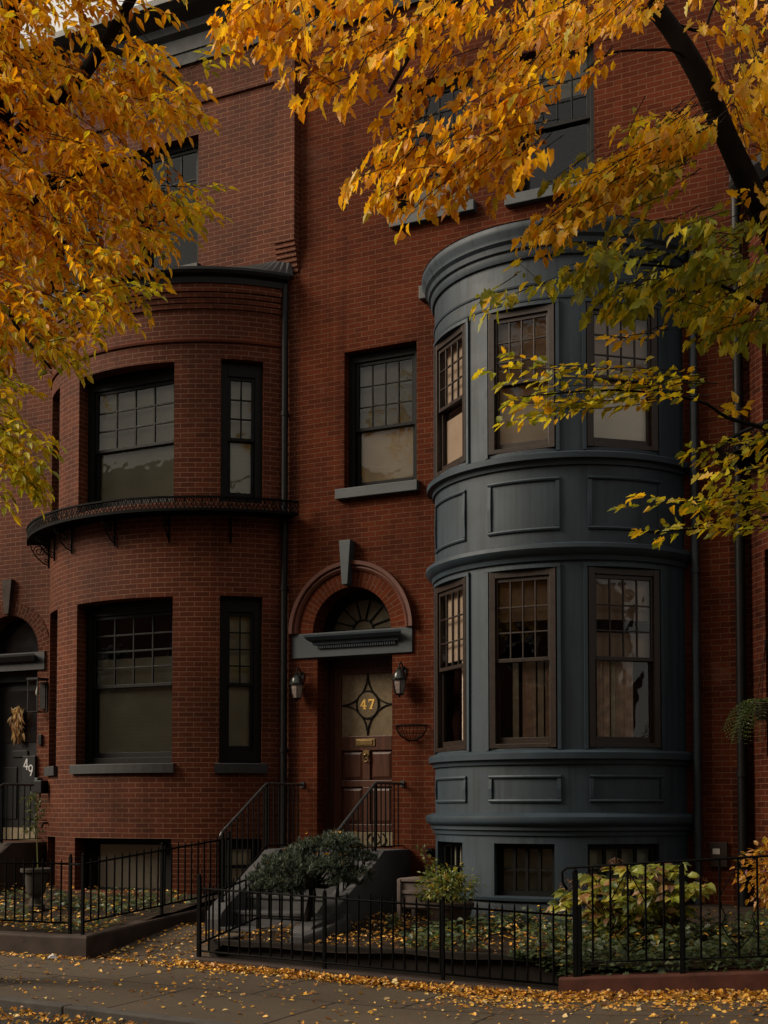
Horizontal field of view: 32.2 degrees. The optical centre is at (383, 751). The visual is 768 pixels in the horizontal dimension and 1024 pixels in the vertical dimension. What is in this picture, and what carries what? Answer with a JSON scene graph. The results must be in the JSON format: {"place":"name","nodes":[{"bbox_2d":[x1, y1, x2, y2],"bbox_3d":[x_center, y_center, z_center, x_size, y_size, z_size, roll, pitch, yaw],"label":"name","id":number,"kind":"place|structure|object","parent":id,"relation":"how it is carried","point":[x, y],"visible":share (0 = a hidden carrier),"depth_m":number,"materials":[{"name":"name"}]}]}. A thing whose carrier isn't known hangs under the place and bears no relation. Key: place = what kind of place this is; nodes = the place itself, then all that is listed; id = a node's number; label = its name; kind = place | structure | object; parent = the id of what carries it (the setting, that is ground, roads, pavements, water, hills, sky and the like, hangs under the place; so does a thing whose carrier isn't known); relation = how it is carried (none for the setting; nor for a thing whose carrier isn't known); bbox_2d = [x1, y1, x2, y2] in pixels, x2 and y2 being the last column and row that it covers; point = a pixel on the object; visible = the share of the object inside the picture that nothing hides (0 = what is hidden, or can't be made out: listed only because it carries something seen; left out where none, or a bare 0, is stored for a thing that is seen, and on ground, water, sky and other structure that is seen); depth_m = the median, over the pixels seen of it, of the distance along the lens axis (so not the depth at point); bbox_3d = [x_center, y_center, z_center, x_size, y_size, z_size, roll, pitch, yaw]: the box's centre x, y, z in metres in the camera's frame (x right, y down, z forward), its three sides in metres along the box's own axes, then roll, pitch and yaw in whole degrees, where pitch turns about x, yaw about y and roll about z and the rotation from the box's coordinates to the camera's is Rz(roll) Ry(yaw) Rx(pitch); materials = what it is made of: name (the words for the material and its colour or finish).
{"place":"outdoors","nodes":[
{"label":"outdoors","id":0,"kind":"place"},
{"bbox_2d":[0,1011,98,1023],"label":"road","id":1,"kind":"structure","parent":0,"point":[31,1021],"depth_m":11.48,"materials":[{"name":"grey asphalt"}]},
{"bbox_2d":[0,1005,146,1023],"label":"fallen leaves","id":2,"kind":"object","parent":1,"relation":"on","point":[43,1015],"visible":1,"depth_m":11.35,"materials":[{"name":"orange plant"}]},
{"bbox_2d":[0,995,237,1023],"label":"kerb","id":3,"kind":"structure","parent":1,"relation":"on","point":[51,1008],"depth_m":11.47,"materials":[{"name":"concrete"}]},
{"bbox_2d":[20,0,151,43],"label":"sky","id":4,"kind":"structure","parent":0,"point":[58,10],"materials":[{"name":"white"}]},
{"bbox_2d":[0,884,217,933],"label":"garden bed","id":5,"kind":"object","parent":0,"point":[144,916],"visible":0.27,"depth_m":16.80,"materials":[{"name":"green plant"}]},
{"bbox_2d":[20,867,49,909],"bbox_3d":[-4.471,1.765,17.096,0.399,0.525,0.399,-1,-3,26],"label":"stone urn","id":6,"kind":"object","parent":5,"relation":"on","point":[37,883],"visible":0.73,"depth_m":16.99,"materials":[{"name":"grey stone"}]},
{"bbox_2d":[19,791,46,868],"bbox_3d":[-4.519,1.024,17.187,0.353,1.015,0.312,0,-3,7],"label":"tree","id":7,"kind":"object","parent":6,"relation":"in","point":[32,813],"visible":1,"depth_m":17.16,"materials":[{"name":"green plant"}]},
{"bbox_2d":[0,883,186,931],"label":"fallen leaves","id":8,"kind":"object","parent":5,"relation":"on","point":[33,925],"visible":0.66,"depth_m":16.19,"materials":[{"name":"orange plant"}]},
{"bbox_2d":[0,886,195,932],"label":"ivy","id":9,"kind":"object","parent":5,"relation":"on","point":[117,906],"visible":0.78,"depth_m":16.77,"materials":[{"name":"green plant"}]},
{"bbox_2d":[0,830,230,934],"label":"iron fence","id":10,"kind":"object","parent":5,"relation":"on","point":[162,851],"visible":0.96,"depth_m":15.63,"materials":[{"name":"black metal"}]},
{"bbox_2d":[100,922,246,963],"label":"path","id":11,"kind":"structure","parent":0,"point":[139,949],"depth_m":15.32,"materials":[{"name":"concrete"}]},
{"bbox_2d":[97,922,248,966],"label":"fallen leaves","id":12,"kind":"object","parent":11,"relation":"on","point":[128,947],"visible":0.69,"depth_m":15.24,"materials":[{"name":"orange plant"}]},
{"bbox_2d":[0,953,767,1023],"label":"pavement","id":13,"kind":"structure","parent":0,"point":[307,1010],"depth_m":12.21,"materials":[{"name":"concrete"}]},
{"bbox_2d":[48,954,57,959],"bbox_3d":[-3.662,2.273,14.723,0.113,0.063,0.102,-1,-3,26],"label":"paper scrap","id":14,"kind":"object","parent":13,"relation":"on","point":[53,956],"visible":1,"depth_m":14.69,"materials":[{"name":"white paper"}]},
{"bbox_2d":[0,902,211,958],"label":"stone coping","id":15,"kind":"object","parent":13,"relation":"on","point":[93,944],"visible":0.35,"depth_m":15.28,"materials":[{"name":"brown stone"}]},
{"bbox_2d":[0,0,250,525],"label":"street tree","id":16,"kind":"object","parent":13,"relation":"on","point":[44,112],"visible":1,"depth_m":10.32,"materials":[{"name":"orange plant"}]},
{"bbox_2d":[194,956,558,996],"bbox_3d":[-0.181,2.470,13.642,4.143,0.524,0.190,-1,-3,26],"label":"stone coping","id":17,"kind":"object","parent":13,"relation":"on","point":[336,971],"visible":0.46,"depth_m":13.63,"materials":[{"name":"brown stone"}]},
{"bbox_2d":[0,951,767,1023],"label":"fallen leaves","id":18,"kind":"object","parent":13,"relation":"on","point":[657,1001],"visible":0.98,"depth_m":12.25,"materials":[{"name":"orange plant"}]},
{"bbox_2d":[196,862,581,985],"bbox_3d":[0.208,1.831,14.187,4.381,1.180,1.384,-1,-3,26],"label":"iron fence","id":19,"kind":"object","parent":13,"relation":"on","point":[442,906],"visible":0.91,"depth_m":13.68,"materials":[{"name":"black metal"}]},
{"bbox_2d":[206,0,767,549],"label":"street tree","id":20,"kind":"object","parent":13,"relation":"on","point":[600,190],"visible":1,"depth_m":9.24,"materials":[{"name":"orange plant"}]},
{"bbox_2d":[559,968,767,997],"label":"stone coping","id":21,"kind":"object","parent":13,"relation":"on","point":[741,980],"visible":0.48,"depth_m":12.20,"materials":[{"name":"red stone"}]},
{"bbox_2d":[556,940,767,975],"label":"ivy","id":22,"kind":"object","parent":21,"relation":"on","point":[741,962],"visible":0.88,"depth_m":12.36,"materials":[{"name":"green plant"}]},
{"bbox_2d":[561,855,767,976],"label":"iron fence","id":23,"kind":"object","parent":21,"relation":"on","point":[682,959],"visible":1,"depth_m":12.26,"materials":[{"name":"black metal"}]},
{"bbox_2d":[214,910,605,964],"bbox_3d":[0.738,2.107,15.342,4.220,0.317,3.500,-1,-3,26],"label":"garden bed","id":24,"kind":"object","parent":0,"point":[496,938],"visible":0.27,"depth_m":14.68,"materials":[{"name":"green plant"}]},
{"bbox_2d":[244,828,378,921],"bbox_3d":[-0.843,1.566,15.196,1.757,1.404,0.893,-1,-3,26],"label":"shrub","id":25,"kind":"object","parent":24,"relation":"on","point":[312,864],"visible":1,"depth_m":15.02,"materials":[{"name":"green plant"}]},
{"bbox_2d":[282,831,360,880],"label":"fallen leaves","id":26,"kind":"object","parent":25,"relation":"on","point":[328,853],"visible":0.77,"depth_m":15.01,"materials":[{"name":"yellow plant"}]},
{"bbox_2d":[289,913,350,943],"bbox_3d":[-0.705,2.095,14.939,0.190,0.476,1.100,-1,-3,26],"label":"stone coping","id":27,"kind":"object","parent":24,"relation":"on","point":[341,927],"visible":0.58,"depth_m":14.92,"materials":[{"name":"grey stone"}]},
{"bbox_2d":[209,934,564,989],"bbox_3d":[0.099,2.246,14.301,4.110,0.360,0.920,-1,-3,26],"label":"timber edging","id":28,"kind":"object","parent":24,"relation":"on","point":[508,969],"visible":0.38,"depth_m":13.75,"materials":[{"name":"brown wood"}]},
{"bbox_2d":[240,905,589,953],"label":"fallen leaves","id":29,"kind":"object","parent":24,"relation":"on","point":[408,924],"visible":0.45,"depth_m":14.65,"materials":[{"name":"orange plant"}]},
{"bbox_2d":[397,876,449,921],"bbox_3d":[0.472,1.776,15.867,0.490,0.535,0.450,-1,-3,26],"label":"wooden box","id":30,"kind":"object","parent":24,"relation":"on","point":[406,888],"visible":0.37,"depth_m":15.75,"materials":[{"name":"brown wood"}]},
{"bbox_2d":[425,900,473,931],"bbox_3d":[0.740,1.882,15.016,0.560,0.370,0.560,-1,-3,26],"label":"plant pot","id":31,"kind":"object","parent":24,"relation":"on","point":[457,913],"visible":0.45,"depth_m":14.82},
{"bbox_2d":[412,857,485,914],"bbox_3d":[0.701,1.536,15.050,0.816,0.669,0.801,2,-3,-33],"label":"potted shrub","id":32,"kind":"object","parent":31,"relation":"in","point":[451,878],"visible":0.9,"depth_m":14.96,"materials":[{"name":"green plant"}]},
{"bbox_2d":[385,907,608,955],"bbox_3d":[1.092,1.903,14.395,2.820,0.453,1.800,-1,-3,26],"label":"ivy","id":33,"kind":"object","parent":24,"relation":"on","point":[422,935],"visible":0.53,"depth_m":14.04,"materials":[{"name":"green plant"}]},
{"bbox_2d":[507,948,572,974],"bbox_3d":[1.582,2.080,13.023,0.770,0.282,0.184,-1,-3,26],"label":"ivy","id":34,"kind":"object","parent":24,"relation":"on","point":[520,953],"visible":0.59,"depth_m":13.01,"materials":[{"name":"green plant"}]},
{"bbox_2d":[568,967,688,974],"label":"ground","id":35,"kind":"structure","parent":0,"point":[666,969],"depth_m":21.62,"materials":[{"name":"soil"}]},
{"bbox_2d":[0,0,298,908],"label":"brick house","id":36,"kind":"structure","parent":35,"relation":"on","point":[148,580],"depth_m":18.34,"materials":[{"name":"brick"}]},
{"bbox_2d":[0,682,36,839],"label":"door","id":37,"kind":"structure","parent":36,"relation":"in","point":[13,695],"depth_m":20.50,"materials":[{"name":"black paint"}]},
{"bbox_2d":[7,707,24,745],"bbox_3d":[-5.635,-0.390,20.449,0.388,0.634,0.131,-1,-3,26],"label":"dried corn","id":38,"kind":"object","parent":37,"relation":"attached to","point":[18,723],"visible":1,"depth_m":20.42,"materials":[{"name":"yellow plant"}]},
{"bbox_2d":[0,841,46,890],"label":"front stoop","id":39,"kind":"object","parent":36,"relation":"attached to","point":[19,851],"visible":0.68,"depth_m":19.27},
{"bbox_2d":[0,783,40,842],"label":"stair railing","id":40,"kind":"object","parent":39,"relation":"on","point":[1,804],"visible":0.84,"depth_m":19.34,"materials":[{"name":"black metal"}]},
{"bbox_2d":[26,677,48,712],"bbox_3d":[-5.147,-0.829,19.838,0.220,0.512,0.290,-1,-3,26],"label":"wall lantern","id":41,"kind":"object","parent":36,"relation":"attached to","point":[43,695],"depth_m":19.86,"materials":[{"name":"black paint"}]},
{"bbox_2d":[34,778,47,807],"bbox_3d":[-5.027,0.610,19.476,0.200,0.440,0.200,-1,-3,26],"label":"meter box","id":42,"kind":"object","parent":36,"relation":"attached to","point":[40,786],"visible":0.88,"depth_m":19.39,"materials":[{"name":"grey paint"}]},
{"bbox_2d":[55,615,57,765],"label":"window","id":43,"kind":"structure","parent":36,"relation":"in","point":[57,615],"depth_m":19.67,"materials":[{"name":"black paint"}]},
{"bbox_2d":[58,399,59,508],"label":"window","id":44,"kind":"structure","parent":36,"relation":"in","point":[59,399],"depth_m":19.82,"materials":[{"name":"black paint"}]},
{"bbox_2d":[51,178,102,293],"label":"window","id":45,"kind":"structure","parent":36,"relation":"in","point":[63,239],"depth_m":20.41,"materials":[{"name":"black paint"}]},
{"bbox_2d":[85,838,170,890],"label":"basement window","id":46,"kind":"structure","parent":36,"relation":"in","point":[96,848],"depth_m":18.51,"materials":[{"name":"black glass"}]},
{"bbox_2d":[85,599,172,763],"bbox_3d":[-3.464,-0.939,18.506,1.600,2.244,0.135,-1,-3,26],"label":"window","id":47,"kind":"structure","parent":36,"relation":"in","point":[129,711],"depth_m":18.58,"materials":[{"name":"black paint"}]},
{"bbox_2d":[88,368,173,510],"bbox_3d":[-3.464,-4.310,18.653,1.600,1.914,0.135,-1,-3,26],"label":"window","id":48,"kind":"structure","parent":36,"relation":"in","point":[132,421],"depth_m":18.73,"materials":[{"name":"black paint"}]},
{"bbox_2d":[142,140,198,268],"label":"window","id":49,"kind":"structure","parent":36,"relation":"in","point":[186,149],"depth_m":19.52,"materials":[{"name":"black paint"}]},
{"bbox_2d":[218,839,259,886],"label":"window","id":50,"kind":"structure","parent":36,"relation":"in","point":[233,840],"depth_m":18.04,"materials":[{"name":"black glass"}]},
{"bbox_2d":[219,597,260,762],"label":"window","id":51,"kind":"structure","parent":36,"relation":"in","point":[240,618],"depth_m":18.13,"materials":[{"name":"black paint"}]},
{"bbox_2d":[220,361,261,502],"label":"window","id":52,"kind":"structure","parent":36,"relation":"in","point":[241,383],"depth_m":18.28,"materials":[{"name":"black paint"}]},
{"bbox_2d":[288,0,734,973],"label":"brick house","id":53,"kind":"structure","parent":35,"relation":"on","point":[538,620],"depth_m":15.86,"materials":[{"name":"brick"}]},
{"bbox_2d":[289,667,304,701],"bbox_3d":[-1.164,-0.897,17.900,0.212,0.475,0.238,-1,-3,26],"label":"wall lantern","id":54,"kind":"object","parent":53,"relation":"attached to","point":[296,683],"depth_m":17.83,"materials":[{"name":"black paint"}]},
{"bbox_2d":[207,848,409,935],"bbox_3d":[-1.017,1.948,16.357,1.720,1.435,2.650,-1,-3,26],"label":"front stoop","id":55,"kind":"object","parent":53,"relation":"attached to","point":[391,866],"visible":0.3,"depth_m":16.17,"materials":[{"name":"stone"}]},
{"bbox_2d":[219,782,303,902],"bbox_3d":[-1.543,1.173,16.998,0.060,1.600,2.008,-1,-3,26],"label":"stair railing","id":56,"kind":"object","parent":55,"relation":"on","point":[266,786],"visible":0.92,"depth_m":16.89,"materials":[{"name":"black metal"}]},
{"bbox_2d":[335,781,403,896],"bbox_3d":[-0.170,1.142,16.415,0.060,1.590,1.838,-1,-3,26],"label":"stair railing","id":57,"kind":"object","parent":55,"relation":"on","point":[400,783],"visible":0.68,"depth_m":16.55,"materials":[{"name":"black metal"}]},
{"bbox_2d":[334,665,391,846],"bbox_3d":[-0.239,0.071,17.914,0.990,2.420,0.117,-1,-3,26],"label":"door","id":58,"kind":"structure","parent":53,"relation":"in","point":[362,695],"depth_m":17.95,"materials":[{"name":"brown wood"}]},
{"bbox_2d":[349,345,416,487],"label":"window","id":59,"kind":"structure","parent":53,"relation":"in","point":[382,384],"depth_m":17.88,"materials":[{"name":"black paint"}]},
{"bbox_2d":[391,661,407,697],"bbox_3d":[0.207,-0.927,17.223,0.212,0.475,0.238,-1,-3,26],"label":"wall lantern","id":60,"kind":"object","parent":53,"relation":"attached to","point":[399,678],"depth_m":17.15,"materials":[{"name":"black paint"}]},
{"bbox_2d":[395,724,426,740],"bbox_3d":[0.316,-0.239,17.165,0.442,0.205,0.194,-1,-3,26],"label":"wire basket","id":61,"kind":"object","parent":53,"relation":"attached to","point":[409,725],"visible":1,"depth_m":17.15,"materials":[{"name":"black metal"}]},
{"bbox_2d":[415,843,433,876],"bbox_3d":[0.608,1.553,16.822,0.214,0.768,0.478,2,-3,-31],"label":"garden vine","id":62,"kind":"object","parent":53,"relation":"attached to","point":[422,853],"visible":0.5,"depth_m":16.94,"materials":[{"name":"green plant"}]},
{"bbox_2d":[426,848,435,856],"bbox_3d":[0.606,1.305,16.998,0.148,0.125,0.113,-1,-3,26],"label":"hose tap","id":63,"kind":"object","parent":53,"relation":"attached to","point":[430,851],"visible":0.88,"depth_m":17.01,"materials":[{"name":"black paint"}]},
{"bbox_2d":[401,76,472,213],"bbox_3d":[0.746,-7.941,17.616,1.080,1.780,0.135,-1,-3,26],"label":"window","id":64,"kind":"structure","parent":53,"relation":"in","point":[448,89],"depth_m":17.66,"materials":[{"name":"black paint"}]},
{"bbox_2d":[434,323,465,477],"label":"window","id":65,"kind":"structure","parent":53,"relation":"in","point":[449,355],"depth_m":16.55,"materials":[{"name":"brown wood"}]},
{"bbox_2d":[435,577,466,752],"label":"window","id":66,"kind":"structure","parent":53,"relation":"in","point":[450,598],"depth_m":16.46,"materials":[{"name":"brown wood"}]},
{"bbox_2d":[443,842,462,892],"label":"basement window","id":67,"kind":"structure","parent":53,"relation":"in","point":[456,847],"depth_m":16.34,"materials":[{"name":"black glass"}]},
{"bbox_2d":[488,303,555,455],"bbox_3d":[1.624,-4.323,15.564,0.815,1.675,0.135,-1,-3,26],"label":"window","id":68,"kind":"structure","parent":53,"relation":"in","point":[529,332],"depth_m":15.61,"materials":[{"name":"brown wood"}]},
{"bbox_2d":[489,567,556,748],"bbox_3d":[1.636,-1.062,15.445,0.815,2.060,0.188,-1,-3,26],"label":"window","id":69,"kind":"structure","parent":53,"relation":"in","point":[531,594],"depth_m":15.46,"materials":[{"name":"brown wood"}]},
{"bbox_2d":[497,843,554,896],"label":"basement window","id":70,"kind":"structure","parent":53,"relation":"in","point":[529,869],"depth_m":15.41,"materials":[{"name":"black glass"}]},
{"bbox_2d":[517,42,593,191],"bbox_3d":[2.208,-7.953,16.893,1.060,1.820,0.135,-1,-3,26],"label":"window","id":71,"kind":"structure","parent":53,"relation":"in","point":[568,90],"depth_m":16.83,"materials":[{"name":"black paint"}]},
{"bbox_2d":[586,302,657,451],"bbox_3d":[2.746,-4.327,15.465,0.886,1.675,0.135,1,-3,-15],"label":"window","id":72,"kind":"structure","parent":53,"relation":"in","point":[629,428],"depth_m":15.49,"materials":[{"name":"brown wood"}]},
{"bbox_2d":[588,844,655,896],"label":"basement window","id":73,"kind":"structure","parent":53,"relation":"in","point":[598,854],"depth_m":15.31,"materials":[{"name":"black glass"}]},
{"bbox_2d":[588,567,660,747],"bbox_3d":[2.739,-1.067,15.349,0.886,2.060,0.191,1,-3,-15],"label":"window","id":74,"kind":"structure","parent":53,"relation":"in","point":[613,593],"depth_m":15.36,"materials":[{"name":"brown wood"}]},
{"bbox_2d":[710,0,767,968],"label":"brick house","id":75,"kind":"structure","parent":35,"relation":"on","point":[747,380],"depth_m":15.31,"materials":[{"name":"brick"}]},
{"bbox_2d":[723,638,767,743],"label":"hanging fern","id":76,"kind":"object","parent":75,"relation":"hanging from","point":[759,706],"visible":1,"depth_m":14.57,"materials":[{"name":"green plant"}]},
{"bbox_2d":[582,903,767,968],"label":"garden bed","id":77,"kind":"object","parent":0,"point":[726,907],"visible":0.3,"depth_m":13.31,"materials":[{"name":"green plant"}]},
{"bbox_2d":[546,857,716,948],"bbox_3d":[2.520,1.539,13.469,1.774,0.909,1.126,-1,-3,26],"label":"hydrangea","id":78,"kind":"object","parent":77,"relation":"on","point":[654,901],"visible":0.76,"depth_m":13.25,"materials":[{"name":"green plant"}]},
{"bbox_2d":[569,908,767,969],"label":"ivy","id":79,"kind":"object","parent":77,"relation":"on","point":[675,946],"visible":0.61,"depth_m":12.86,"materials":[{"name":"green plant"}]},
{"bbox_2d":[585,906,767,951],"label":"fallen leaves","id":80,"kind":"object","parent":79,"relation":"on","point":[679,927],"visible":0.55,"depth_m":12.93,"materials":[{"name":"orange plant"}]},
{"bbox_2d":[729,836,767,909],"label":"yellow shrub","id":81,"kind":"object","parent":77,"relation":"on","point":[762,892],"visible":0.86,"depth_m":12.71,"materials":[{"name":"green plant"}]}
]}

